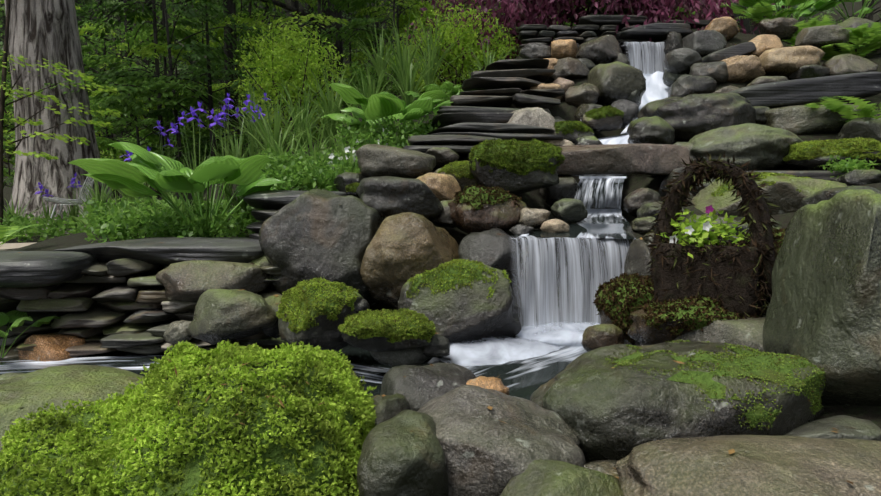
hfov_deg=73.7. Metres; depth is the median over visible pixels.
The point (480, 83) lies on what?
step slab
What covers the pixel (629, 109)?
rock
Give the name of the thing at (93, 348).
wall stone
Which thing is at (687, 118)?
stream boulder
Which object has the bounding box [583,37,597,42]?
wall stone
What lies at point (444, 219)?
rock
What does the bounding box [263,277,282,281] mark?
wall stone
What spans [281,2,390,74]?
forest tree
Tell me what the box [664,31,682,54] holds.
rock
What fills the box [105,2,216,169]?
understory
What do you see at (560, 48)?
rock
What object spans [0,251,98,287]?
flat rock
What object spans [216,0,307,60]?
forest tree
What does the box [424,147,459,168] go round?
rock
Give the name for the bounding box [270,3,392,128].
understory
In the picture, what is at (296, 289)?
moss cushion
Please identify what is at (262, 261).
rock
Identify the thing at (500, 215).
rock
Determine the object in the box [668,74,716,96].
rock
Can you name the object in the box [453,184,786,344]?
moss cushion
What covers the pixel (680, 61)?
rock
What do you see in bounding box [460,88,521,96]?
step slab
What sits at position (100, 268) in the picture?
wall stone
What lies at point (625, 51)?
wall stone
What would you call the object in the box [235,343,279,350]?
wall stone
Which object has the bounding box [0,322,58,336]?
wall stone
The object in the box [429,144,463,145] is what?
step slab
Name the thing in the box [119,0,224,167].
understory
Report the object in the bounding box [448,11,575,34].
understory
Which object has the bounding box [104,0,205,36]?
tree
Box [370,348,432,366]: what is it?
rock
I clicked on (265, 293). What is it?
wall stone
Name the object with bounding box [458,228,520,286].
rock
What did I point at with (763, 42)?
rock
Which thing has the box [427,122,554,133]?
step slab
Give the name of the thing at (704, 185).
rock
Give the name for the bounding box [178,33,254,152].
understory
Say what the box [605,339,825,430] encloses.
moss cushion
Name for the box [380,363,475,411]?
dark wet rock
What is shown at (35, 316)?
wall stone
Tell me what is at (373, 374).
pool streaks
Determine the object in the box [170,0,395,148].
forest tree
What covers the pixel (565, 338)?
falls foam
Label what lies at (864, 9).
hosta
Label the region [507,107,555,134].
rock
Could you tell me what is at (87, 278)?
wall stone
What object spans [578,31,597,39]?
wall stone
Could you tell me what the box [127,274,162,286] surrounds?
wall stone
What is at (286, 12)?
tree
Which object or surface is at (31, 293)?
wall stone
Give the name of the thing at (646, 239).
rock
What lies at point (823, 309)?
boulder
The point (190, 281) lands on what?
rock
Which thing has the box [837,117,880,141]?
rock
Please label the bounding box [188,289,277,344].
rock
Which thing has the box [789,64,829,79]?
rock
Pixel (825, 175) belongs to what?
slab
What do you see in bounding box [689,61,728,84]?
rock
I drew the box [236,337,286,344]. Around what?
wall stone
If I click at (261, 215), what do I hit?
slab
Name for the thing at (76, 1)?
tree
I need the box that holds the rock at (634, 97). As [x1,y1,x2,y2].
[627,90,641,105]
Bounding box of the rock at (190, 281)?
[155,260,269,302]
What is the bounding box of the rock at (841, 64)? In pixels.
[822,54,877,75]
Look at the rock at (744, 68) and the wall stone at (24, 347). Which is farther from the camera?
the rock at (744, 68)
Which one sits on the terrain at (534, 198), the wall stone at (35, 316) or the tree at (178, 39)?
the tree at (178, 39)
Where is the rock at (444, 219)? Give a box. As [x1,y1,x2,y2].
[434,200,455,227]
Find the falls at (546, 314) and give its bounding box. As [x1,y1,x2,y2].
[509,235,632,340]
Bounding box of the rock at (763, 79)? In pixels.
[746,76,787,86]
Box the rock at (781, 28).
[759,17,798,39]
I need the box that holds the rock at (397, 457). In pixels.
[357,409,448,495]
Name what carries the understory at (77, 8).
on the terrain at (534, 198)
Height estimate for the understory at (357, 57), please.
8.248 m
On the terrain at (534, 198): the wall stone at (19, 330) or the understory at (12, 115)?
the understory at (12, 115)
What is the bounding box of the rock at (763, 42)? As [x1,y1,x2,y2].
[748,34,782,56]
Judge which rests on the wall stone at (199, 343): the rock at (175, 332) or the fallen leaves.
the rock at (175, 332)
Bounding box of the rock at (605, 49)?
[575,35,621,64]
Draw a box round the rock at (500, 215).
[448,191,526,233]
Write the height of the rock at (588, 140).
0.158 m
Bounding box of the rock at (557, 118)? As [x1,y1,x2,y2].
[554,116,564,121]
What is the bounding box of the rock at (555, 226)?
[540,219,569,232]
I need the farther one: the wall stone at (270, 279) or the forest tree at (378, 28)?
the forest tree at (378, 28)
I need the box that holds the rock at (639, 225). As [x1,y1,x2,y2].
[632,216,656,234]
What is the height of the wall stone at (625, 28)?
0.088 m
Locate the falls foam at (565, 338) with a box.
[515,320,594,346]
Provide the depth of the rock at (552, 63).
7.38 m
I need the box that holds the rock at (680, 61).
[664,48,701,74]
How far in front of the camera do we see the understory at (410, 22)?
16.49 m
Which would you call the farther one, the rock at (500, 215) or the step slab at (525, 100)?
the step slab at (525, 100)
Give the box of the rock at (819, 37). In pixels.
[794,25,849,51]
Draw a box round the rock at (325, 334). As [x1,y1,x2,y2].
[278,287,363,350]
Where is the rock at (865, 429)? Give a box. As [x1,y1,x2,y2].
[783,415,880,440]
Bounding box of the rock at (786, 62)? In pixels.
[759,45,824,77]
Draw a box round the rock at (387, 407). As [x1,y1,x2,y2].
[371,393,410,424]
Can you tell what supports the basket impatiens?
on the moss basket fibres
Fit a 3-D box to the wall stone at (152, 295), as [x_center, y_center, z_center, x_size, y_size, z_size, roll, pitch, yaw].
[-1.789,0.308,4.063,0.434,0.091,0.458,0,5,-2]
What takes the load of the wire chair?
on the patio flagstones
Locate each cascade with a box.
[575,178,624,208]
[621,71,669,133]
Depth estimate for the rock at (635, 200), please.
4.62 m
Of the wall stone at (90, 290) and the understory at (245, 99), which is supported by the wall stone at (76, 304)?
the wall stone at (90, 290)
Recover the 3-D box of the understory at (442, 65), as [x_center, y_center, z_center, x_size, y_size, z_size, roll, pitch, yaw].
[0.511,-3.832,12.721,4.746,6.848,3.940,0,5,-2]
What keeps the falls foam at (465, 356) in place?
on the terrain at (534, 198)
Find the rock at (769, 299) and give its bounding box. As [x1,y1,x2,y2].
[764,291,771,303]
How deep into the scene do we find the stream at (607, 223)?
4.17 m
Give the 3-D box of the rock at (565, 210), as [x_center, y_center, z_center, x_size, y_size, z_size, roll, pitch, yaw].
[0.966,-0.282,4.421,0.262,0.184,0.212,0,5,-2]
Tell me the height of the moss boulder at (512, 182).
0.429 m
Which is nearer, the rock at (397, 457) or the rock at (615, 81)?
the rock at (397, 457)
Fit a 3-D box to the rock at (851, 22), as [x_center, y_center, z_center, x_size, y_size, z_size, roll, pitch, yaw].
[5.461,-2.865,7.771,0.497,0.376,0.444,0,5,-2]
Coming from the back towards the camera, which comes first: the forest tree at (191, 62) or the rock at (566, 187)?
the forest tree at (191, 62)
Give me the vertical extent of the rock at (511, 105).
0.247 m
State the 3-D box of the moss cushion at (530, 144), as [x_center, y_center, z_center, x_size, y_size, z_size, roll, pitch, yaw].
[0.882,-0.951,5.125,3.342,0.957,1.160,-4,6,-39]
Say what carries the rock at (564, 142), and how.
on the terrain at (534, 198)
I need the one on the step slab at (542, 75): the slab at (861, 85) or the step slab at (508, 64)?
the step slab at (508, 64)
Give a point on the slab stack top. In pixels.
(272, 199)
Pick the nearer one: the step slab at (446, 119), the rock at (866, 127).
the rock at (866, 127)
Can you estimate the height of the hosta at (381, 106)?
0.654 m
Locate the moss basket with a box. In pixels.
[651,160,774,316]
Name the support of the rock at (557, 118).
on the terrain at (534, 198)
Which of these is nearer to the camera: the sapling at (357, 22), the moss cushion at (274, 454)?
the moss cushion at (274, 454)
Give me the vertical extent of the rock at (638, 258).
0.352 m
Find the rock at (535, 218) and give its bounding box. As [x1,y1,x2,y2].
[519,207,549,228]
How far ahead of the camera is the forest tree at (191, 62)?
35.12 m
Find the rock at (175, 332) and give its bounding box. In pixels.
[163,320,192,344]
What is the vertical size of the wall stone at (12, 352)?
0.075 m
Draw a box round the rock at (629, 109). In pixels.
[611,99,638,127]
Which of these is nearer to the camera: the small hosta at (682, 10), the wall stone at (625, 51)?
the wall stone at (625, 51)
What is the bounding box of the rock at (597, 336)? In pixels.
[581,324,624,351]
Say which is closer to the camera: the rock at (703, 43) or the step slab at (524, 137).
the step slab at (524, 137)
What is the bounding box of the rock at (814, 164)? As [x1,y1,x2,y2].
[782,150,880,170]
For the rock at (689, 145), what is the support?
on the terrain at (534, 198)
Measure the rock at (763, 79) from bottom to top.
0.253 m
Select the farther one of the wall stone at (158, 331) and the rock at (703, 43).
the rock at (703, 43)
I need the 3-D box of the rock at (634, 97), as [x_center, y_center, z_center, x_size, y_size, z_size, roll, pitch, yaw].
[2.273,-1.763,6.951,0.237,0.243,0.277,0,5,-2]
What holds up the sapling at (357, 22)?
on the terrain at (534, 198)
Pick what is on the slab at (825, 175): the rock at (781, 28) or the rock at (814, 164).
the rock at (814, 164)
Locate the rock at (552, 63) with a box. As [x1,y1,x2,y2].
[545,58,557,68]
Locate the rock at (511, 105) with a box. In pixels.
[507,103,522,108]
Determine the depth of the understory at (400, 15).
14.68 m
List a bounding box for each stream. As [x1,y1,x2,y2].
[359,329,586,399]
[513,209,635,238]
[579,134,628,178]
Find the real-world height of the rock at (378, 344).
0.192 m
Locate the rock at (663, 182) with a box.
[659,167,692,201]
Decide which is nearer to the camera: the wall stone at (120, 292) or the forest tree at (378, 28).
the wall stone at (120, 292)
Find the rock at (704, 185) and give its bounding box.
[692,179,714,195]
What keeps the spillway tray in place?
on the terrain at (534, 198)
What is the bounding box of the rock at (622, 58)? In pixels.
[613,53,629,64]
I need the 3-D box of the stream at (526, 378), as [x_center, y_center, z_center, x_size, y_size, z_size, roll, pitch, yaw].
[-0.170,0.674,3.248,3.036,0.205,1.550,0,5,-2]
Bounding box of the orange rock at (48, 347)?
[18,334,85,361]
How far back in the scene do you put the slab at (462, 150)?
5.10 m
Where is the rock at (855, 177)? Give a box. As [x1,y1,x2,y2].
[833,169,880,185]
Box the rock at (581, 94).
[564,83,599,107]
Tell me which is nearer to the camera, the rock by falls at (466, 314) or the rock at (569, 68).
the rock by falls at (466, 314)
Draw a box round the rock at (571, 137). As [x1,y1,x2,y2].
[556,129,594,144]
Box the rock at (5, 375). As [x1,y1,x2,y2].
[0,373,24,379]
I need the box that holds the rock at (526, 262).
[515,245,543,297]
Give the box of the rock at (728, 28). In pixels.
[704,17,739,40]
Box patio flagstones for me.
[0,233,64,250]
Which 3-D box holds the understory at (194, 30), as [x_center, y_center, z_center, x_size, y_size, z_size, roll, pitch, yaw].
[-6.633,-4.531,18.275,4.571,7.270,4.360,-3,6,-32]
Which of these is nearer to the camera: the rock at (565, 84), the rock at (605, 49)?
the rock at (565, 84)
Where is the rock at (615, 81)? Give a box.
[587,61,645,106]
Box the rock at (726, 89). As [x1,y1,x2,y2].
[713,85,738,92]
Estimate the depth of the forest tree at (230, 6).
14.35 m
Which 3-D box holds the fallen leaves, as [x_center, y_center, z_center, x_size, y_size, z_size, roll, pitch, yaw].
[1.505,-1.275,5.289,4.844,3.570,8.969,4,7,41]
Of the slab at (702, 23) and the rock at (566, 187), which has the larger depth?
the slab at (702, 23)
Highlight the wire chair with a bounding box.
[43,173,93,226]
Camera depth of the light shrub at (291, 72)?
8.54 m
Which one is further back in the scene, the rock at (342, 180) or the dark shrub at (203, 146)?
the dark shrub at (203, 146)
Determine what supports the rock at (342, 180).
on the slab stack top
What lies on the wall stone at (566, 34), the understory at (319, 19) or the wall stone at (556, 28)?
the wall stone at (556, 28)
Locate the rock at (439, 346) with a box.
[422,334,449,357]
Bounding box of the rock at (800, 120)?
[765,104,872,134]
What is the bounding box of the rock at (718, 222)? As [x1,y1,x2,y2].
[683,215,735,240]
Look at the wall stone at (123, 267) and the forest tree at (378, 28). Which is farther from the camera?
the forest tree at (378, 28)
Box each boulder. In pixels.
[0,365,144,452]
[259,189,381,307]
[360,212,458,309]
[417,385,585,495]
[469,157,560,194]
[530,341,824,461]
[615,435,880,495]
[637,93,755,142]
[691,175,846,216]
[762,189,880,405]
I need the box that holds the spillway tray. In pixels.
[619,42,663,50]
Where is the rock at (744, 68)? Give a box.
[722,55,765,82]
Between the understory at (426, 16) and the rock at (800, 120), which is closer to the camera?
the rock at (800, 120)
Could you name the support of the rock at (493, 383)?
on the dark wet rock at (417, 387)
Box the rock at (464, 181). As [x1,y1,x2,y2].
[434,168,478,190]
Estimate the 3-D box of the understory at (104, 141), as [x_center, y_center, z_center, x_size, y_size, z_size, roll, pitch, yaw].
[-7.531,-2.512,13.169,3.690,4.138,4.756,0,5,-2]
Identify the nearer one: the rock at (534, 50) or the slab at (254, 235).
the slab at (254, 235)
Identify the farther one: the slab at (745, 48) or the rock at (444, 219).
the slab at (745, 48)
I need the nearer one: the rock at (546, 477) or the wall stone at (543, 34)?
the rock at (546, 477)
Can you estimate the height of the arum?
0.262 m
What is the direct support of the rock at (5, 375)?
on the pool water
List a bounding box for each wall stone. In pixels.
[0,283,65,299]
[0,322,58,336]
[0,333,32,345]
[0,336,28,357]
[3,312,68,325]
[16,297,93,311]
[16,332,58,350]
[47,283,105,297]
[50,306,134,327]
[58,326,106,337]
[64,274,141,283]
[66,342,116,356]
[81,262,107,275]
[85,333,106,342]
[91,283,149,301]
[97,301,161,311]
[99,331,165,347]
[102,320,162,335]
[106,258,159,275]
[115,342,166,354]
[124,308,176,323]
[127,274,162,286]
[135,286,169,303]
[147,320,177,337]
[161,300,196,312]
[161,338,211,350]
[175,310,194,320]
[198,340,234,349]
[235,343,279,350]
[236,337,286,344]
[258,288,280,298]
[261,265,280,275]
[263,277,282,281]
[516,24,546,33]
[518,31,537,40]
[518,43,547,51]
[521,37,551,45]
[536,31,554,37]
[547,25,571,33]
[550,37,583,44]
[552,31,577,38]
[572,25,599,35]
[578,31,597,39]
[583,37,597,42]
[597,25,616,35]
[599,31,620,36]
[618,39,652,44]
[619,25,641,31]
[622,50,646,54]
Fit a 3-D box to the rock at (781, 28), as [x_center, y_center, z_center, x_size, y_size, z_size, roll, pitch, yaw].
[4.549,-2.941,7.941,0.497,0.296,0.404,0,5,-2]
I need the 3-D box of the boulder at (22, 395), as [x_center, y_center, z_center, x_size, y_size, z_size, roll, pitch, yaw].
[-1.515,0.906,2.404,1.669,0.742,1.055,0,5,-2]
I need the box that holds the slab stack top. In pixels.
[243,190,346,209]
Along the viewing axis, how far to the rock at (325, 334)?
3.29 m
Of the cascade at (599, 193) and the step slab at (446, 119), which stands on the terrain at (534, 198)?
the cascade at (599, 193)
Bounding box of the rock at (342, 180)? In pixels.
[334,172,366,195]
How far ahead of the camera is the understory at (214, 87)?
15.48 m
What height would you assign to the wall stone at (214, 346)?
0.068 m
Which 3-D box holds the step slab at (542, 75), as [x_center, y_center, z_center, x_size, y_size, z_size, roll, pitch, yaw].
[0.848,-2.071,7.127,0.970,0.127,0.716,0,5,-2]
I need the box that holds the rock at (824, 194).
[801,185,880,205]
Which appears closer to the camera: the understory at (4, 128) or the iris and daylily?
the iris and daylily
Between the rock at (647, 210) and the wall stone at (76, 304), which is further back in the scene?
the rock at (647, 210)
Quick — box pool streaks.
[0,355,389,382]
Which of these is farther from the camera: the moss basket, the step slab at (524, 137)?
the step slab at (524, 137)
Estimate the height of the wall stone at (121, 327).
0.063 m
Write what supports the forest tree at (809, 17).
on the terrain at (534, 198)
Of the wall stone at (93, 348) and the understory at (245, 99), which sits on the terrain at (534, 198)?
the understory at (245, 99)
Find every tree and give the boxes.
[0,0,159,20]
[0,0,196,201]
[0,0,255,204]
[0,0,281,211]
[0,34,117,127]
[0,55,9,70]
[2,0,115,233]
[78,0,500,113]
[80,0,117,46]
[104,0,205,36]
[116,0,275,158]
[141,0,269,127]
[156,1,245,168]
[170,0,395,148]
[173,0,335,153]
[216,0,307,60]
[274,0,321,27]
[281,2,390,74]
[300,0,404,94]
[305,1,381,61]
[313,1,371,87]
[344,1,458,73]
[370,0,469,92]
[724,0,832,33]
[736,3,842,19]
[831,0,880,24]
[861,0,880,21]
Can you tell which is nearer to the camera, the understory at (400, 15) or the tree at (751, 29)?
the understory at (400, 15)
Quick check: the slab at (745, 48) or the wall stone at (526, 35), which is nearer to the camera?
the slab at (745, 48)
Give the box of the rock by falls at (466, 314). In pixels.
[398,265,520,347]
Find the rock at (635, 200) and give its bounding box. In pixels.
[623,188,660,216]
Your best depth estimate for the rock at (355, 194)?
4.50 m
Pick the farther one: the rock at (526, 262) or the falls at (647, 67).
the falls at (647, 67)
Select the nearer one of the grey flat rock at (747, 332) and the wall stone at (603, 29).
the grey flat rock at (747, 332)
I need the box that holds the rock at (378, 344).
[342,332,431,351]
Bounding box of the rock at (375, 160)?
[356,144,435,178]
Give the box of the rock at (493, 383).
[466,376,509,394]
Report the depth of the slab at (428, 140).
5.25 m
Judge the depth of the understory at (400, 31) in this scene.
17.02 m
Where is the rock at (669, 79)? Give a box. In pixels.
[662,69,685,86]
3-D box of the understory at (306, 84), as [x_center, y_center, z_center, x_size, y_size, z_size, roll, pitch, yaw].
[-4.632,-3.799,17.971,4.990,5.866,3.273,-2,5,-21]
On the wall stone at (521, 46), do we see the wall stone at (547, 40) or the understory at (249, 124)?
the wall stone at (547, 40)
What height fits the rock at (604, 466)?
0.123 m
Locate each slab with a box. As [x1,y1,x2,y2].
[246,221,263,232]
[249,233,258,238]
[251,209,277,220]
[403,146,473,155]
[406,135,501,145]
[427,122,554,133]
[429,132,563,141]
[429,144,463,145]
[432,113,513,128]
[437,106,521,114]
[450,95,511,107]
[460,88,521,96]
[462,77,541,90]
[471,69,555,82]
[480,59,548,70]
[511,93,560,107]
[520,89,564,97]
[557,144,691,176]
[578,15,647,30]
[615,23,692,40]
[656,20,710,28]
[701,42,756,62]
[704,171,846,180]
[727,72,880,108]
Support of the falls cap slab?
on the terrain at (534, 198)
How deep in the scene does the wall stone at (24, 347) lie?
3.65 m
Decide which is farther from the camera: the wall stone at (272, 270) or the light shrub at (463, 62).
the light shrub at (463, 62)
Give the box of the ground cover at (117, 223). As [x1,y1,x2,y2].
[0,83,875,242]
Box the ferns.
[0,2,880,246]
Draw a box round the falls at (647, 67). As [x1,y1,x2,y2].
[624,41,664,73]
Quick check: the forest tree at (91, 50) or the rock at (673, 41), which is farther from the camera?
the forest tree at (91, 50)
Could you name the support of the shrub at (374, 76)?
on the terrain at (534, 198)
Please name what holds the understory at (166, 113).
on the terrain at (534, 198)
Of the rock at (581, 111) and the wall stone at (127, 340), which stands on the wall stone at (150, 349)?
the wall stone at (127, 340)
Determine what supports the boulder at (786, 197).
on the terrain at (534, 198)
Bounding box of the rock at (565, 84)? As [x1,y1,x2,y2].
[552,77,573,100]
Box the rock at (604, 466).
[584,460,618,476]
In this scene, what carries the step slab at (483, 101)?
on the step slab at (457, 109)
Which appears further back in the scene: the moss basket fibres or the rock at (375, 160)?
the rock at (375, 160)
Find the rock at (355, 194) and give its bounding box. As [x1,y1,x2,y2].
[346,191,359,198]
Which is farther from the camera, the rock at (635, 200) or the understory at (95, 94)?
the understory at (95, 94)
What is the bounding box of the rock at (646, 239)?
[642,232,653,244]
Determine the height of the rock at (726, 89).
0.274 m
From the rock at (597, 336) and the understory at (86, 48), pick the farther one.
the understory at (86, 48)
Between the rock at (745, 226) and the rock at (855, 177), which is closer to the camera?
the rock at (745, 226)
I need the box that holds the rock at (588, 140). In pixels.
[576,136,602,144]
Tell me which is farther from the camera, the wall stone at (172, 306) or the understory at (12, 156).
the understory at (12, 156)
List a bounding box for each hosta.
[68,142,307,236]
[321,83,451,148]
[403,81,463,107]
[668,6,699,19]
[720,0,840,21]
[813,0,878,19]
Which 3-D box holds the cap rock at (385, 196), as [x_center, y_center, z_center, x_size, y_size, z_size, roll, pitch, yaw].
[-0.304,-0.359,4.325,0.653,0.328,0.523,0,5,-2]
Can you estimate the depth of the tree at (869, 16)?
47.55 m
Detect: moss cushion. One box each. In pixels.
[0,108,880,495]
[0,340,376,495]
[276,137,880,343]
[345,105,623,192]
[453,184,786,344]
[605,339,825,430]
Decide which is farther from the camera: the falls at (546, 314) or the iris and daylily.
the iris and daylily
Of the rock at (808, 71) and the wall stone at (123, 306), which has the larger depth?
the rock at (808, 71)
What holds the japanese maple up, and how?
on the terrain at (534, 198)
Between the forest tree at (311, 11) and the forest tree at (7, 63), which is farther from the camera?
the forest tree at (311, 11)
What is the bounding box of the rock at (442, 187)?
[416,173,460,200]
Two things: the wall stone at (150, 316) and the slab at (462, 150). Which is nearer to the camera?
the wall stone at (150, 316)
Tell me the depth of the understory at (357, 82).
15.28 m
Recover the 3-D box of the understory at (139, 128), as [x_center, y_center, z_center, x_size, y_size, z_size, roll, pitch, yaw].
[-11.439,-3.896,19.846,4.718,5.732,3.279,1,5,9]
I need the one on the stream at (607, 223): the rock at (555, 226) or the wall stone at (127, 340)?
the rock at (555, 226)
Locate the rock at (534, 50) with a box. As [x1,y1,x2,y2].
[519,42,550,58]
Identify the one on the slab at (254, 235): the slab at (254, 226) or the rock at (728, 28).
the slab at (254, 226)
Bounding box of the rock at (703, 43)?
[682,30,726,57]
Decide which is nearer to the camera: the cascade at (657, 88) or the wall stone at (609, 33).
the cascade at (657, 88)
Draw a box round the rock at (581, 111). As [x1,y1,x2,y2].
[574,104,601,121]
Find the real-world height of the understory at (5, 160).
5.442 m
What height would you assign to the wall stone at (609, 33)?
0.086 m
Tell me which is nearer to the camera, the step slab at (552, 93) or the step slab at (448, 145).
the step slab at (448, 145)
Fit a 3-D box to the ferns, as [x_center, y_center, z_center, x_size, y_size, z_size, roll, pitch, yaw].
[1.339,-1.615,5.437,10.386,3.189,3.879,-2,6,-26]
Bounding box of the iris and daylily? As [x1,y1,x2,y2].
[3,10,515,236]
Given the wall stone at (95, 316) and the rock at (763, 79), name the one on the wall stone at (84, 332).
the wall stone at (95, 316)
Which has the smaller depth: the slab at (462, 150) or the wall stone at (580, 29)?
the slab at (462, 150)
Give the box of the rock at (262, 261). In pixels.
[250,255,271,286]
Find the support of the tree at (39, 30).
on the terrain at (534, 198)
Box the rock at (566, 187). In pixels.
[539,176,577,205]
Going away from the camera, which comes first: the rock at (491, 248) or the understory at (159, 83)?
the rock at (491, 248)
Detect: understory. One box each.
[0,0,90,177]
[0,0,126,159]
[0,64,14,175]
[0,70,131,167]
[0,82,14,130]
[3,42,205,184]
[3,109,14,211]
[3,111,14,187]
[3,129,14,168]
[14,50,153,199]
[38,6,323,161]
[76,0,292,164]
[78,0,190,200]
[78,4,144,197]
[82,0,284,158]
[82,15,146,153]
[89,60,215,202]
[100,0,264,161]
[101,122,184,162]
[102,56,224,156]
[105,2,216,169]
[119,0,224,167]
[142,9,272,142]
[164,0,321,166]
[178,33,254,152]
[196,0,323,156]
[197,19,322,144]
[211,0,347,141]
[218,104,281,151]
[220,31,323,125]
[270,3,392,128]
[273,73,367,140]
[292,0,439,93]
[309,0,420,107]
[313,0,467,139]
[344,0,452,112]
[350,0,478,106]
[366,19,424,92]
[383,0,514,93]
[407,0,477,76]
[440,0,638,60]
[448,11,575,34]
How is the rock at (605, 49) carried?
on the terrain at (534, 198)
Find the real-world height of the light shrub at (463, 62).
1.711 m
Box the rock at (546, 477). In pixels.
[500,459,623,495]
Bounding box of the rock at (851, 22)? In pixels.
[837,17,872,45]
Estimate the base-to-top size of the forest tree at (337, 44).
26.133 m
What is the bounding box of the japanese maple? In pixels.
[404,0,789,83]
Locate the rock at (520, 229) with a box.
[509,224,533,238]
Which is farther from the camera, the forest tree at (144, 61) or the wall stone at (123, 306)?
the forest tree at (144, 61)
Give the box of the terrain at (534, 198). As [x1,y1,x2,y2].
[0,0,880,463]
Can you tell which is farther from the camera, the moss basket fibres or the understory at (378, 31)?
the understory at (378, 31)
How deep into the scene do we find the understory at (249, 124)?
18.89 m
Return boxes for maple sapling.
[0,0,122,224]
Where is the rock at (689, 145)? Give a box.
[673,142,697,162]
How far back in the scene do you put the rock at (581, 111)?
6.45 m
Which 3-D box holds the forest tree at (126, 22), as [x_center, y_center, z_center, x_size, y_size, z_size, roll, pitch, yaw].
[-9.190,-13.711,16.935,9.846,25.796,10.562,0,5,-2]
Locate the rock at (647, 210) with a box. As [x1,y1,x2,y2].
[637,201,684,218]
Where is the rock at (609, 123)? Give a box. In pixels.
[582,114,622,131]
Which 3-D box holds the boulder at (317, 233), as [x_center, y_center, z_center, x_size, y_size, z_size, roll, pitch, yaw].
[-0.813,0.012,4.154,0.883,0.861,0.722,0,5,-2]
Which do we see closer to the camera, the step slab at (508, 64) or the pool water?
the pool water
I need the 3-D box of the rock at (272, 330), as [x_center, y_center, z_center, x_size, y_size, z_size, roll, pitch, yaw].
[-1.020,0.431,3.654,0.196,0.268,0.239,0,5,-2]
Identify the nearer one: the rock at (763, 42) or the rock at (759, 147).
the rock at (759, 147)
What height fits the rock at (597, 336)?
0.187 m
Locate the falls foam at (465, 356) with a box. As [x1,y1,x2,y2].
[427,337,560,365]
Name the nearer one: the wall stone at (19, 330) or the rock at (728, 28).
the wall stone at (19, 330)
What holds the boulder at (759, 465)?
on the terrain at (534, 198)
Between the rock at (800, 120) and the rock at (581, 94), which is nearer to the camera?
the rock at (800, 120)
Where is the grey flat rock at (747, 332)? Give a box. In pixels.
[640,306,767,351]
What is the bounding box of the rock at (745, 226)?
[725,218,781,241]
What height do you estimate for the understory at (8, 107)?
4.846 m
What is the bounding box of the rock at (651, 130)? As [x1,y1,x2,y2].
[627,116,674,144]
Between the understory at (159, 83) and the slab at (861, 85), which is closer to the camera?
the slab at (861, 85)
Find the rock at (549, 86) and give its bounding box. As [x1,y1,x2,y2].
[529,83,562,101]
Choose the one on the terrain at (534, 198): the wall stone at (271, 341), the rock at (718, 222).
the rock at (718, 222)
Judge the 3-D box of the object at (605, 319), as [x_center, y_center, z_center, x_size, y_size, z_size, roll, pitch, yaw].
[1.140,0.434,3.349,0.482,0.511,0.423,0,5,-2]
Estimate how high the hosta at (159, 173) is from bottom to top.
0.800 m
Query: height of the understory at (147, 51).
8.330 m
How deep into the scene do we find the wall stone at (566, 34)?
8.44 m
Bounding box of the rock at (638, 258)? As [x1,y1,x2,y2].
[624,238,651,275]
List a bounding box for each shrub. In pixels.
[178,131,243,166]
[229,20,350,146]
[335,52,402,113]
[393,0,518,91]
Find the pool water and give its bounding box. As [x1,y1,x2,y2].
[0,342,429,375]
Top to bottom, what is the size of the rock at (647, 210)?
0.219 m
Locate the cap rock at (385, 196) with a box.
[356,176,442,219]
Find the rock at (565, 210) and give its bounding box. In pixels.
[551,198,587,222]
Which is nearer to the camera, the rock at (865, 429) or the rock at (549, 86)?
the rock at (865, 429)
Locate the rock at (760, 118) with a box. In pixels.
[753,106,769,124]
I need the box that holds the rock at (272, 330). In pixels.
[263,295,281,338]
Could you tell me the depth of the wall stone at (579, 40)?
8.39 m
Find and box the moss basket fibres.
[646,151,781,318]
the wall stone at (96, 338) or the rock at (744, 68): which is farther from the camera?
the rock at (744, 68)
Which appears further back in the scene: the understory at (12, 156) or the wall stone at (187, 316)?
the understory at (12, 156)
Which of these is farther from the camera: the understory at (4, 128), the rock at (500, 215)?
the understory at (4, 128)
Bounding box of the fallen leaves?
[0,18,875,483]
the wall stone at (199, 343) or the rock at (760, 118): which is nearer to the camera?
the wall stone at (199, 343)
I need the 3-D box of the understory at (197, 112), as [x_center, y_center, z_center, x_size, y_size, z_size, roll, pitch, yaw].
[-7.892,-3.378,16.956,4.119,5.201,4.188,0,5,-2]
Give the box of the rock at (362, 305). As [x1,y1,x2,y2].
[353,299,369,313]
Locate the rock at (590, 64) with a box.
[578,58,595,69]
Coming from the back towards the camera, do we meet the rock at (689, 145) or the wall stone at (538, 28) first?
the wall stone at (538, 28)
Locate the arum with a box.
[0,310,60,357]
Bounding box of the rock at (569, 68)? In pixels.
[549,57,589,80]
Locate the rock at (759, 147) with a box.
[689,123,803,170]
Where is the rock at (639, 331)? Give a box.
[627,309,691,344]
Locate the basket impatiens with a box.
[656,205,749,257]
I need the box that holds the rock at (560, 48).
[551,39,577,58]
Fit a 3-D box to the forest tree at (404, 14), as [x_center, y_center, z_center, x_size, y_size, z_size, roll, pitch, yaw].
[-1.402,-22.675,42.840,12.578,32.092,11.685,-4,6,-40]
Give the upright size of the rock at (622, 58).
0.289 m
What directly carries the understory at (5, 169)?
on the terrain at (534, 198)
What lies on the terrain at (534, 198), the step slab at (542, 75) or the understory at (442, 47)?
the understory at (442, 47)
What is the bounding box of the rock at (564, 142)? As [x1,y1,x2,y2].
[544,139,573,145]
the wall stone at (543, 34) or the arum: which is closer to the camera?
the arum

